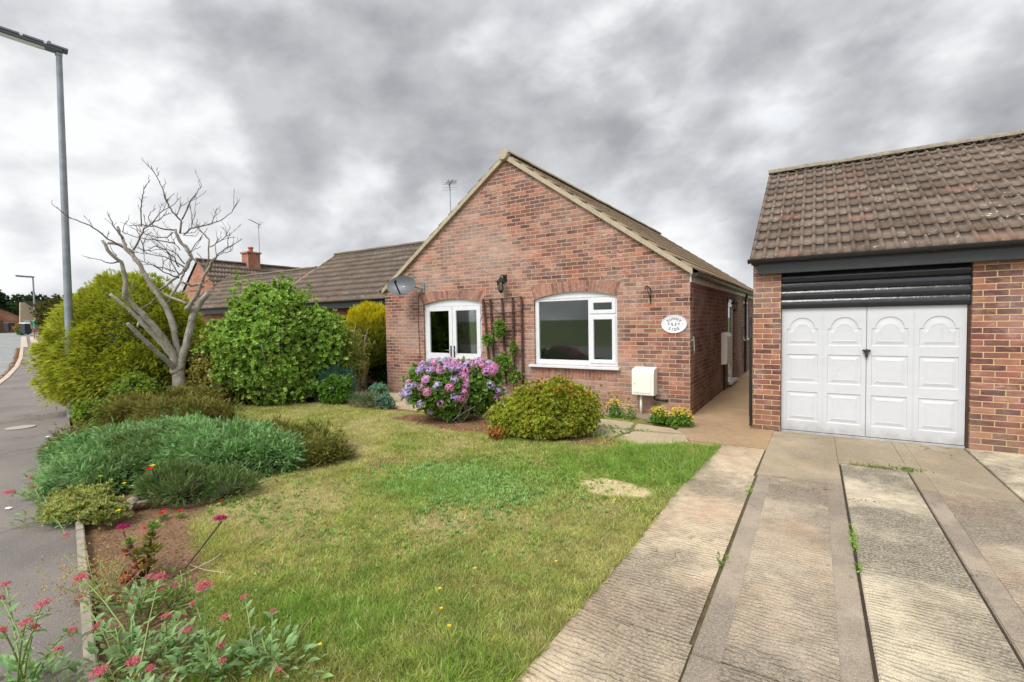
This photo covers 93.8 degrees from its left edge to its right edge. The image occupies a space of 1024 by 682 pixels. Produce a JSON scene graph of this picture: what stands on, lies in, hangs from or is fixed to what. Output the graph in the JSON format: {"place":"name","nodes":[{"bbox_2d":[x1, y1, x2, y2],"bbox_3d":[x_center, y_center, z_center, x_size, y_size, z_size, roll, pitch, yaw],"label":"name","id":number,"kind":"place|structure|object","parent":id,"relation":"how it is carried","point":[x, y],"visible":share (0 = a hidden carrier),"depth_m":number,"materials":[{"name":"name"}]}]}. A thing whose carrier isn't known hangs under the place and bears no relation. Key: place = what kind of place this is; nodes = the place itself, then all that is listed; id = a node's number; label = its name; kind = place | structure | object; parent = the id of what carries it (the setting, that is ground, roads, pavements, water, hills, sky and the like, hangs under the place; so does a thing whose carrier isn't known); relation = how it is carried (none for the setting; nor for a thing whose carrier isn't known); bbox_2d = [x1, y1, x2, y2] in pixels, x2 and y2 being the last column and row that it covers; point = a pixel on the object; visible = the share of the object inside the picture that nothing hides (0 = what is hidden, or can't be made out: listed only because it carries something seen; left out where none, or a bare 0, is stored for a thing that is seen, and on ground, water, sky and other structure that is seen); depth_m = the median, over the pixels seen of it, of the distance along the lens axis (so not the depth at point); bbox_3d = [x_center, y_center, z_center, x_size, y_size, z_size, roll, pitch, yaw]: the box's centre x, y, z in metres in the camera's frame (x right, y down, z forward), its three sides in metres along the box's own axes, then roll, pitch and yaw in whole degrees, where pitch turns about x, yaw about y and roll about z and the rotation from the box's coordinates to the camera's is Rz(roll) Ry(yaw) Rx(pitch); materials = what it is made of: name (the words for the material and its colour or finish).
{"place":"outdoors","nodes":[
{"label":"outdoors","id":0,"kind":"place"},
{"bbox_2d":[0,308,18,332],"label":"brick garage house","id":1,"kind":"structure","parent":0,"point":[6,316],"depth_m":54.68,"materials":[{"name":"brown brick"}]},
{"bbox_2d":[0,337,20,378],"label":"road","id":2,"kind":"structure","parent":0,"point":[8,345],"depth_m":26.74,"materials":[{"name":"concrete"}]},
{"bbox_2d":[0,348,19,378],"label":"kerbside leaf litter","id":3,"kind":"object","parent":2,"relation":"on","point":[16,357],"visible":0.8,"depth_m":20.75,"materials":[{"name":"brown plant"}]},
{"bbox_2d":[0,335,38,383],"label":"kerb","id":4,"kind":"structure","parent":2,"relation":"on","point":[24,343],"depth_m":22.53,"materials":[{"name":"concrete"}]},
{"bbox_2d":[0,333,39,336],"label":"road","id":5,"kind":"structure","parent":0,"point":[9,334],"depth_m":43.69,"materials":[{"name":"asphalt"}]},
{"bbox_2d":[19,323,31,334],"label":"wheelie bin","id":6,"kind":"object","parent":5,"relation":"on","point":[25,328],"visible":0.94,"depth_m":43.18,"materials":[{"name":"grey plastic"}]},
{"bbox_2d":[0,335,84,681],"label":"footpath","id":7,"kind":"structure","parent":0,"point":[23,553],"depth_m":3.78,"materials":[{"name":"asphalt"}]},
{"bbox_2d":[28,286,86,328],"bbox_3d":[-30.790,-1.923,34.070,3.202,4.055,4.970,1,3,32],"label":"bronze tree","id":8,"kind":"object","parent":7,"relation":"on","point":[42,309],"visible":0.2,"depth_m":32.47,"materials":[{"name":"brown plant"}]},
{"bbox_2d":[70,382,386,428],"bbox_3d":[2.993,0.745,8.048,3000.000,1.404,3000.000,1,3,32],"label":"ground","id":9,"kind":"structure","parent":0,"point":[368,386],"depth_m":13.77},
{"bbox_2d":[0,289,11,311],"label":"dark pine","id":10,"kind":"object","parent":9,"relation":"on","point":[3,297],"visible":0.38,"depth_m":67.88,"materials":[{"name":"green plant"}]},
{"bbox_2d":[2,291,56,314],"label":"dark broadleaf tree","id":11,"kind":"object","parent":9,"relation":"on","point":[16,298],"visible":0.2,"depth_m":68.19,"materials":[{"name":"green plant"}]},
{"bbox_2d":[19,300,54,332],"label":"cream house","id":12,"kind":"structure","parent":9,"relation":"on","point":[25,316],"depth_m":50.46,"materials":[{"name":"paint"}]},
{"bbox_2d":[180,247,300,300],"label":"gabled house","id":13,"kind":"structure","parent":9,"relation":"on","point":[220,270],"depth_m":22.28,"materials":[{"name":"red tile"}]},
{"bbox_2d":[187,241,423,384],"bbox_3d":[-6.871,-1.171,18.813,12.800,4.548,6.047,1,3,32],"label":"neighbour bungalow","id":14,"kind":"object","parent":9,"relation":"on","point":[342,283],"visible":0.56,"depth_m":16.40,"materials":[{"name":"brown tile"}]},
{"bbox_2d":[339,300,386,382],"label":"evergreen shrub","id":15,"kind":"object","parent":9,"relation":"on","point":[379,373],"visible":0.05,"depth_m":13.21,"materials":[{"name":"green plant"}]},
{"bbox_2d":[341,300,386,387],"bbox_3d":[-3.696,0.054,12.611,1.724,2.322,1.645,1,3,32],"label":"golden conifer","id":16,"kind":"object","parent":9,"relation":"on","point":[370,316],"visible":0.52,"depth_m":12.15,"materials":[{"name":"yellow plant"}]},
{"bbox_2d":[314,391,400,404],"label":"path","id":17,"kind":"structure","parent":0,"point":[394,395],"depth_m":11.02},
{"bbox_2d":[312,362,357,393],"bbox_3d":[-3.827,0.906,10.531,1.079,0.960,0.992,1,3,32],"label":"euphorbia","id":18,"kind":"object","parent":17,"relation":"on","point":[325,373],"visible":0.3,"depth_m":10.44,"materials":[{"name":"plant"}]},
{"bbox_2d":[335,325,375,392],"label":"olive shrub","id":19,"kind":"object","parent":17,"relation":"on","point":[360,351],"visible":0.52,"depth_m":11.05,"materials":[{"name":"green plant"}]},
{"bbox_2d":[73,388,699,681],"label":"garden","id":20,"kind":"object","parent":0,"point":[167,528],"visible":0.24,"depth_m":3.92,"materials":[{"name":"plant"}]},
{"bbox_2d":[2,475,70,539],"bbox_3d":[-3.840,1.429,4.059,1.530,0.383,0.531,1,3,32],"label":"red valerian","id":21,"kind":"object","parent":20,"relation":"on","point":[41,505],"visible":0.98,"depth_m":4.11,"materials":[{"name":"green plant"}]},
{"bbox_2d":[0,26,76,417],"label":"street lamp","id":22,"kind":"object","parent":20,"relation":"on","point":[57,50],"visible":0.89,"depth_m":8.82,"materials":[{"name":"metal"}]},
{"bbox_2d":[0,581,96,681],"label":"red valerian","id":23,"kind":"object","parent":20,"relation":"on","point":[14,663],"visible":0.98,"depth_m":2.18,"materials":[{"name":"green plant"}]},
{"bbox_2d":[34,421,108,462],"bbox_3d":[-5.601,1.298,6.244,1.504,0.538,0.962,1,3,32],"label":"juniper","id":24,"kind":"object","parent":20,"relation":"on","point":[62,430],"visible":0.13,"depth_m":6.20,"materials":[{"name":"plant"}]},
{"bbox_2d":[36,475,133,526],"bbox_3d":[-3.773,1.426,4.276,1.100,0.275,0.690,1,3,32],"label":"variegated plant","id":25,"kind":"object","parent":20,"relation":"on","point":[96,502],"visible":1,"depth_m":4.11,"materials":[{"name":"green plant"}]},
{"bbox_2d":[14,528,156,648],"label":"dry seed stems","id":26,"kind":"object","parent":20,"relation":"on","point":[96,579],"visible":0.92,"depth_m":2.91,"materials":[{"name":"brown plant"}]},
{"bbox_2d":[74,499,98,681],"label":"garden edging","id":27,"kind":"object","parent":20,"relation":"on","point":[86,614],"visible":0.53,"depth_m":2.72,"materials":[{"name":"concrete"}]},
{"bbox_2d":[19,267,208,411],"bbox_3d":[-7.904,-0.063,10.001,3.242,3.028,2.814,0,2,14],"label":"golden conifer","id":28,"kind":"object","parent":20,"relation":"on","point":[107,342],"visible":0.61,"depth_m":9.21,"materials":[{"name":"green plant"}]},
{"bbox_2d":[67,366,161,425],"bbox_3d":[-7.186,0.969,8.761,1.114,0.962,1.580,0,3,19],"label":"leafy weed","id":29,"kind":"object","parent":20,"relation":"on","point":[135,380],"visible":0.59,"depth_m":8.74,"materials":[{"name":"green plant"}]},
{"bbox_2d":[53,572,195,681],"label":"red valerian","id":30,"kind":"object","parent":20,"relation":"on","point":[131,635],"visible":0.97,"depth_m":2.38,"materials":[{"name":"green plant"}]},
{"bbox_2d":[123,496,150,511],"bbox_3d":[-3.507,1.490,4.440,0.359,0.120,0.239,1,3,32],"label":"old root","id":31,"kind":"object","parent":20,"relation":"on","point":[135,501],"visible":0.73,"depth_m":4.40,"materials":[{"name":"grey wood"}]},
{"bbox_2d":[89,572,201,681],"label":"red valerian","id":32,"kind":"object","parent":20,"relation":"on","point":[139,666],"visible":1,"depth_m":1.89,"materials":[{"name":"green plant"}]},
{"bbox_2d":[52,161,241,389],"bbox_3d":[-6.865,-1.145,9.510,2.839,5.171,1.676,-2,3,-25],"label":"bare tree","id":33,"kind":"object","parent":20,"relation":"on","point":[177,354],"visible":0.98,"depth_m":9.50,"materials":[{"name":"grey plant"}]},
{"bbox_2d":[92,573,207,646],"bbox_3d":[-2.102,1.508,2.830,0.594,0.324,0.771,-3,3,-35],"label":"red valerian","id":34,"kind":"object","parent":20,"relation":"on","point":[144,580],"visible":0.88,"depth_m":2.79,"materials":[{"name":"green plant"}]},
{"bbox_2d":[84,486,218,681],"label":"bed litter","id":35,"kind":"object","parent":20,"relation":"on","point":[151,552],"visible":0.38,"depth_m":3.65,"materials":[{"name":"brown plant"}]},
{"bbox_2d":[16,407,318,501],"bbox_3d":[-4.090,1.161,5.634,3.412,0.826,2.490,1,3,32],"label":"juniper","id":36,"kind":"object","parent":20,"relation":"on","point":[128,451],"visible":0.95,"depth_m":5.33,"materials":[{"name":"plant"}]},
{"bbox_2d":[88,383,247,426],"bbox_3d":[-5.818,1.137,8.426,3.112,0.728,2.141,1,3,32],"label":"juniper","id":37,"kind":"object","parent":20,"relation":"on","point":[206,401],"visible":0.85,"depth_m":7.97,"materials":[{"name":"plant"}]},
{"bbox_2d":[84,610,251,681],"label":"red valerian","id":38,"kind":"object","parent":20,"relation":"on","point":[169,629],"visible":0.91,"depth_m":2.41,"materials":[{"name":"green plant"}]},
{"bbox_2d":[116,514,226,583],"bbox_3d":[-2.364,1.394,3.268,0.688,0.382,0.396,-2,3,-17],"label":"sedum","id":39,"kind":"object","parent":20,"relation":"on","point":[148,548],"visible":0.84,"depth_m":3.20,"materials":[{"name":"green plant"}]},
{"bbox_2d":[116,566,237,616],"bbox_3d":[-2.004,1.505,2.894,0.636,0.192,0.527,0,3,17],"label":"leafy weed","id":40,"kind":"object","parent":20,"relation":"on","point":[188,592],"visible":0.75,"depth_m":2.88,"materials":[{"name":"green plant"}]},
{"bbox_2d":[128,453,265,508],"bbox_3d":[-3.049,1.311,4.625,1.246,0.477,0.742,-1,2,-8],"label":"shrub","id":41,"kind":"object","parent":20,"relation":"on","point":[179,484],"visible":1,"depth_m":4.56,"materials":[{"name":"green plant"}]},
{"bbox_2d":[154,579,270,681],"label":"red valerian","id":42,"kind":"object","parent":20,"relation":"on","point":[215,660],"visible":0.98,"depth_m":2.28,"materials":[{"name":"green plant"}]},
{"bbox_2d":[184,334,246,404],"bbox_3d":[-6.022,0.496,10.152,1.679,1.732,1.408,-1,2,-1],"label":"rose bush","id":43,"kind":"object","parent":20,"relation":"on","point":[198,370],"visible":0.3,"depth_m":9.67,"materials":[{"name":"green plant"}]},
{"bbox_2d":[211,594,339,681],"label":"red valerian","id":44,"kind":"object","parent":20,"relation":"on","point":[265,656],"visible":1,"depth_m":2.34,"materials":[{"name":"green plant"}]},
{"bbox_2d":[190,269,363,405],"bbox_3d":[-4.989,-0.095,10.509,3.485,2.926,2.204,-3,3,-38],"label":"green shrub","id":45,"kind":"object","parent":20,"relation":"on","point":[281,344],"visible":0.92,"depth_m":9.81,"materials":[{"name":"green plant"}]},
{"bbox_2d":[254,412,358,468],"bbox_3d":[-2.829,1.210,6.224,2.030,0.637,1.305,1,3,32],"label":"juniper","id":46,"kind":"object","parent":20,"relation":"on","point":[326,445],"visible":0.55,"depth_m":5.90,"materials":[{"name":"plant"}]},
{"bbox_2d":[316,374,354,404],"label":"shrub","id":47,"kind":"object","parent":20,"relation":"on","point":[333,389],"visible":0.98,"depth_m":9.89,"materials":[{"name":"green plant"}]},
{"bbox_2d":[346,390,384,408],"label":"lavender tuft","id":48,"kind":"object","parent":20,"relation":"on","point":[366,398],"visible":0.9,"depth_m":9.48,"materials":[{"name":"green plant"}]},
{"bbox_2d":[368,382,389,395],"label":"grey leaved plant","id":49,"kind":"object","parent":20,"relation":"on","point":[380,388],"visible":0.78,"depth_m":9.89,"materials":[{"name":"green plant"}]},
{"bbox_2d":[375,391,395,408],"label":"grey leaved plant","id":50,"kind":"object","parent":20,"relation":"on","point":[388,401],"visible":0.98,"depth_m":9.29,"materials":[{"name":"green plant"}]},
{"bbox_2d":[170,460,649,681],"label":"grass","id":51,"kind":"structure","parent":20,"relation":"on","point":[351,643],"depth_m":3.09,"materials":[{"name":"plant"}]},
{"bbox_2d":[198,443,670,668],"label":"dandelion rosettes","id":52,"kind":"object","parent":20,"relation":"on","point":[269,526],"visible":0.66,"depth_m":3.79,"materials":[{"name":"green plant"}]},
{"bbox_2d":[185,421,711,681],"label":"tall tufts","id":53,"kind":"object","parent":20,"relation":"on","point":[479,599],"visible":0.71,"depth_m":2.86,"materials":[{"name":"green plant"}]},
{"bbox_2d":[206,444,693,668],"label":"lawn weeds","id":54,"kind":"object","parent":20,"relation":"on","point":[234,505],"visible":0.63,"depth_m":3.92,"materials":[{"name":"green plant"}]},
{"bbox_2d":[398,355,507,423],"bbox_3d":[-1.010,0.802,8.190,1.881,1.113,1.244,-1,2,5],"label":"hydrangea","id":55,"kind":"object","parent":20,"relation":"on","point":[449,388],"visible":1,"depth_m":7.92,"materials":[{"name":"purple plant"}]},
{"bbox_2d":[341,458,588,524],"bbox_3d":[-0.640,1.460,4.895,2.765,0.084,1.945,-1,2,2],"label":"clover patch","id":56,"kind":"object","parent":20,"relation":"on","point":[484,487],"visible":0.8,"depth_m":4.80,"materials":[{"name":"green plant"}]},
{"bbox_2d":[224,402,720,525],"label":"grass","id":57,"kind":"structure","parent":20,"relation":"on","point":[258,409],"depth_m":5.88,"materials":[{"name":"plant"}]},
{"bbox_2d":[343,403,613,444],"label":"bark mulch","id":58,"kind":"object","parent":20,"relation":"on","point":[416,420],"visible":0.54,"depth_m":8.02,"materials":[{"name":"brown wood"}]},
{"bbox_2d":[482,371,629,440],"bbox_3d":[0.609,0.917,6.941,2.074,0.992,1.076,-1,2,8],"label":"golden bush","id":59,"kind":"object","parent":20,"relation":"on","point":[554,407],"visible":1,"depth_m":6.72,"materials":[{"name":"green plant"}]},
{"bbox_2d":[499,400,683,423],"bbox_3d":[0.347,1.288,9.438,5.950,0.052,0.480,1,3,32],"label":"gravel border","id":60,"kind":"object","parent":20,"relation":"on","point":[645,416],"visible":0.07,"depth_m":8.27,"materials":[{"name":"gravel"}]},
{"bbox_2d":[481,318,523,394],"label":"climbing plant","id":61,"kind":"object","parent":60,"relation":"on","point":[505,360],"visible":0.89,"depth_m":9.76,"materials":[{"name":"green plant"}]},
{"bbox_2d":[648,406,669,423],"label":"yellow flower clump","id":62,"kind":"object","parent":60,"relation":"on","point":[659,416],"visible":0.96,"depth_m":7.66,"materials":[{"name":"green plant"}]},
{"bbox_2d":[588,426,630,437],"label":"paving slab","id":63,"kind":"structure","parent":20,"relation":"on","point":[612,433],"depth_m":7.08,"materials":[{"name":"concrete"}]},
{"bbox_2d":[593,424,630,437],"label":"nettle weed","id":64,"kind":"object","parent":20,"relation":"on","point":[609,425],"visible":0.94,"depth_m":6.71,"materials":[{"name":"green plant"}]},
{"bbox_2d":[605,396,623,417],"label":"yellow flower clump","id":65,"kind":"object","parent":20,"relation":"on","point":[615,408],"visible":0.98,"depth_m":8.17,"materials":[{"name":"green plant"}]},
{"bbox_2d":[597,419,633,430],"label":"paving slab","id":66,"kind":"structure","parent":20,"relation":"on","point":[620,424],"depth_m":7.62,"materials":[{"name":"concrete"}]},
{"bbox_2d":[563,435,722,626],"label":"long grass","id":67,"kind":"structure","parent":20,"relation":"on","point":[681,447],"depth_m":5.86,"materials":[{"name":"plant"}]},
{"bbox_2d":[614,431,687,444],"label":"paving slab","id":68,"kind":"structure","parent":20,"relation":"on","point":[648,436],"depth_m":6.72,"materials":[{"name":"concrete"}]},
{"bbox_2d":[633,424,682,433],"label":"paving slab","id":69,"kind":"structure","parent":20,"relation":"on","point":[655,429],"depth_m":7.18,"materials":[{"name":"concrete"}]},
{"bbox_2d":[0,0,1023,301],"label":"sky","id":70,"kind":"structure","parent":0,"point":[335,126],"materials":[{"name":"grey"}]},
{"bbox_2d":[516,608,691,681],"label":"driveway","id":71,"kind":"structure","parent":0,"point":[587,646],"depth_m":2.39,"materials":[{"name":"concrete"}]},
{"bbox_2d":[581,469,754,643],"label":"driveway","id":72,"kind":"structure","parent":0,"point":[662,580],"depth_m":3.29,"materials":[{"name":"concrete"}]},
{"bbox_2d":[681,655,719,681],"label":"driveway","id":73,"kind":"structure","parent":0,"point":[698,669],"depth_m":2.28,"materials":[{"name":"concrete"}]},
{"bbox_2d":[674,366,773,450],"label":"path","id":74,"kind":"structure","parent":0,"point":[722,417],"depth_m":7.58,"materials":[{"name":"beige concrete"}]},
{"bbox_2d":[379,148,752,415],"bbox_3d":[2.915,-1.525,14.641,7.530,5.269,11.500,1,3,32],"label":"brick bungalow","id":75,"kind":"object","parent":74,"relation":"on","point":[581,269],"visible":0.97,"depth_m":9.67,"materials":[{"name":"brick"}]},
{"bbox_2d":[387,276,424,294],"bbox_3d":[-2.416,-1.275,10.998,0.790,0.451,0.529,-2,3,-32],"label":"satellite dish","id":76,"kind":"object","parent":75,"relation":"attached to","point":[400,285],"visible":1,"depth_m":10.98,"materials":[{"name":"grey metal"}]},
{"bbox_2d":[425,299,481,362],"bbox_3d":[-1.324,0.138,10.788,1.665,2.155,0.159,1,3,32],"label":"french door","id":77,"kind":"structure","parent":75,"relation":"in","point":[448,329],"depth_m":10.77,"materials":[{"name":"white plastic"}]},
{"bbox_2d":[496,275,506,292],"bbox_3d":[-0.216,-1.165,9.812,0.175,0.397,0.278,0,3,17],"label":"wall lantern","id":78,"kind":"object","parent":75,"relation":"attached to","point":[502,281],"depth_m":9.77,"materials":[{"name":"black metal"}]},
{"bbox_2d":[481,296,524,384],"bbox_3d":[-0.190,-0.002,9.945,1.021,1.810,0.044,1,3,32],"label":"trellis","id":79,"kind":"object","parent":75,"relation":"attached to","point":[512,326],"visible":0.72,"depth_m":9.90,"materials":[{"name":"black wood"}]},
{"bbox_2d":[529,291,619,369],"bbox_3d":[1.164,-0.212,9.169,1.875,1.465,0.200,1,3,32],"label":"window","id":80,"kind":"structure","parent":75,"relation":"in","point":[592,297],"depth_m":9.01,"materials":[{"name":"white plastic"}]},
{"bbox_2d":[632,366,668,413],"bbox_3d":[2.390,0.882,8.294,0.570,0.850,0.267,1,3,32],"label":"meter box","id":81,"kind":"object","parent":75,"relation":"attached to","point":[644,381],"visible":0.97,"depth_m":8.25,"materials":[{"name":"white plastic"}]},
{"bbox_2d":[633,373,650,393],"bbox_3d":[2.230,0.727,8.240,0.305,0.340,0.019,1,3,32],"label":"door","id":82,"kind":"structure","parent":81,"relation":"in","point":[641,381],"depth_m":8.24,"materials":[{"name":"white plastic"}]},
{"bbox_2d":[661,315,686,332],"bbox_3d":[2.747,-0.286,8.135,0.430,0.310,0.018,1,3,32],"label":"house sign","id":83,"kind":"object","parent":75,"relation":"attached to","point":[673,324],"visible":1,"depth_m":8.13,"materials":[{"name":"ceramic"}]},
{"bbox_2d":[721,332,731,389],"bbox_3d":[4.911,0.466,10.977,0.127,1.329,0.720,1,3,32],"label":"meter box","id":84,"kind":"object","parent":75,"relation":"attached to","point":[726,342],"visible":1,"depth_m":10.68,"materials":[{"name":"white plastic"}]},
{"bbox_2d":[727,337,731,361],"bbox_3d":[4.957,0.186,10.934,0.008,0.550,0.620,1,3,32],"label":"door","id":85,"kind":"structure","parent":84,"relation":"in","point":[729,340],"depth_m":10.92,"materials":[{"name":"white plastic"}]},
{"bbox_2d":[727,300,737,386],"bbox_3d":[5.458,0.020,11.952,0.185,2.120,1.170,1,3,32],"label":"side door","id":86,"kind":"structure","parent":75,"relation":"in","point":[731,379],"depth_m":12.23,"materials":[{"name":"white plastic"}]},
{"bbox_2d":[666,405,694,427],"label":"yellow flower clump","id":87,"kind":"object","parent":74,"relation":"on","point":[677,418],"visible":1,"depth_m":7.36,"materials":[{"name":"green plant"}]},
{"bbox_2d":[700,445,764,475],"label":"driveway","id":88,"kind":"structure","parent":0,"point":[739,460],"depth_m":5.60,"materials":[{"name":"concrete"}]},
{"bbox_2d":[716,663,776,681],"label":"driveway","id":89,"kind":"structure","parent":0,"point":[727,673],"depth_m":2.23,"materials":[{"name":"concrete"}]},
{"bbox_2d":[721,476,840,681],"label":"driveway","id":90,"kind":"structure","parent":0,"point":[783,627],"depth_m":2.86,"materials":[{"name":"concrete"}]},
{"bbox_2d":[692,475,873,681],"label":"driveway","id":91,"kind":"structure","parent":0,"point":[853,649],"depth_m":2.89,"materials":[{"name":"concrete"}]},
{"bbox_2d":[847,522,859,563],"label":"drive weed","id":92,"kind":"object","parent":91,"relation":"on","point":[852,541],"visible":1,"depth_m":3.51,"materials":[{"name":"green plant"}]},
{"bbox_2d":[771,431,826,482],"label":"driveway","id":93,"kind":"structure","parent":0,"point":[800,456],"depth_m":5.63,"materials":[{"name":"concrete"}]},
{"bbox_2d":[757,431,841,485],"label":"driveway","id":94,"kind":"structure","parent":0,"point":[833,475],"depth_m":5.62,"materials":[{"name":"concrete"}]},
{"bbox_2d":[713,449,1023,681],"bbox_3d":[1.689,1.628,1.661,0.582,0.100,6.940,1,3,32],"label":"driveway","id":95,"kind":"structure","parent":0,"point":[930,617],"depth_m":2.78,"materials":[{"name":"concrete"}]},
{"bbox_2d":[679,451,765,681],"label":"driveway joint","id":96,"kind":"object","parent":95,"relation":"on","point":[699,624],"visible":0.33,"depth_m":3.08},
{"bbox_2d":[747,129,1023,454],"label":"brick garage","id":97,"kind":"structure","parent":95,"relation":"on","point":[888,295],"depth_m":6.49,"materials":[{"name":"brown tile"}]},
{"bbox_2d":[749,316,751,425],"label":"iron gate","id":98,"kind":"structure","parent":97,"relation":"attached to","point":[750,373],"depth_m":7.18,"materials":[{"name":"metal"}]},
{"bbox_2d":[781,305,966,448],"bbox_3d":[4.797,0.438,6.494,2.010,1.805,0.095,1,3,32],"label":"garage door","id":99,"kind":"structure","parent":97,"relation":"in","point":[888,373],"depth_m":6.43,"materials":[{"name":"white paint"}]},
{"bbox_2d":[834,436,908,473],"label":"driveway","id":100,"kind":"structure","parent":0,"point":[866,451],"depth_m":5.82,"materials":[{"name":"concrete"}]},
{"bbox_2d":[841,464,919,494],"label":"driveway","id":101,"kind":"structure","parent":0,"point":[881,479],"depth_m":4.89,"materials":[{"name":"concrete"}]},
{"bbox_2d":[892,442,1023,503],"bbox_3d":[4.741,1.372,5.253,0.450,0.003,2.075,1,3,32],"label":"driveway","id":102,"kind":"structure","parent":0,"point":[953,471],"depth_m":5.03,"materials":[{"name":"concrete"}]},
{"bbox_2d":[920,490,1023,643],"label":"driveway","id":103,"kind":"structure","parent":0,"point":[1006,611],"depth_m":3.12,"materials":[{"name":"concrete"}]},
{"bbox_2d":[938,492,1023,613],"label":"driveway","id":104,"kind":"structure","parent":0,"point":[993,529],"depth_m":3.63,"materials":[{"name":"concrete"}]},
{"bbox_2d":[965,448,1023,501],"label":"driveway","id":105,"kind":"structure","parent":0,"point":[1006,470],"depth_m":5.22,"materials":[{"name":"concrete"}]},
{"bbox_2d":[1011,641,1023,665],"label":"driveway","id":106,"kind":"structure","parent":0,"point":[1017,647],"depth_m":2.39,"materials":[{"name":"concrete"}]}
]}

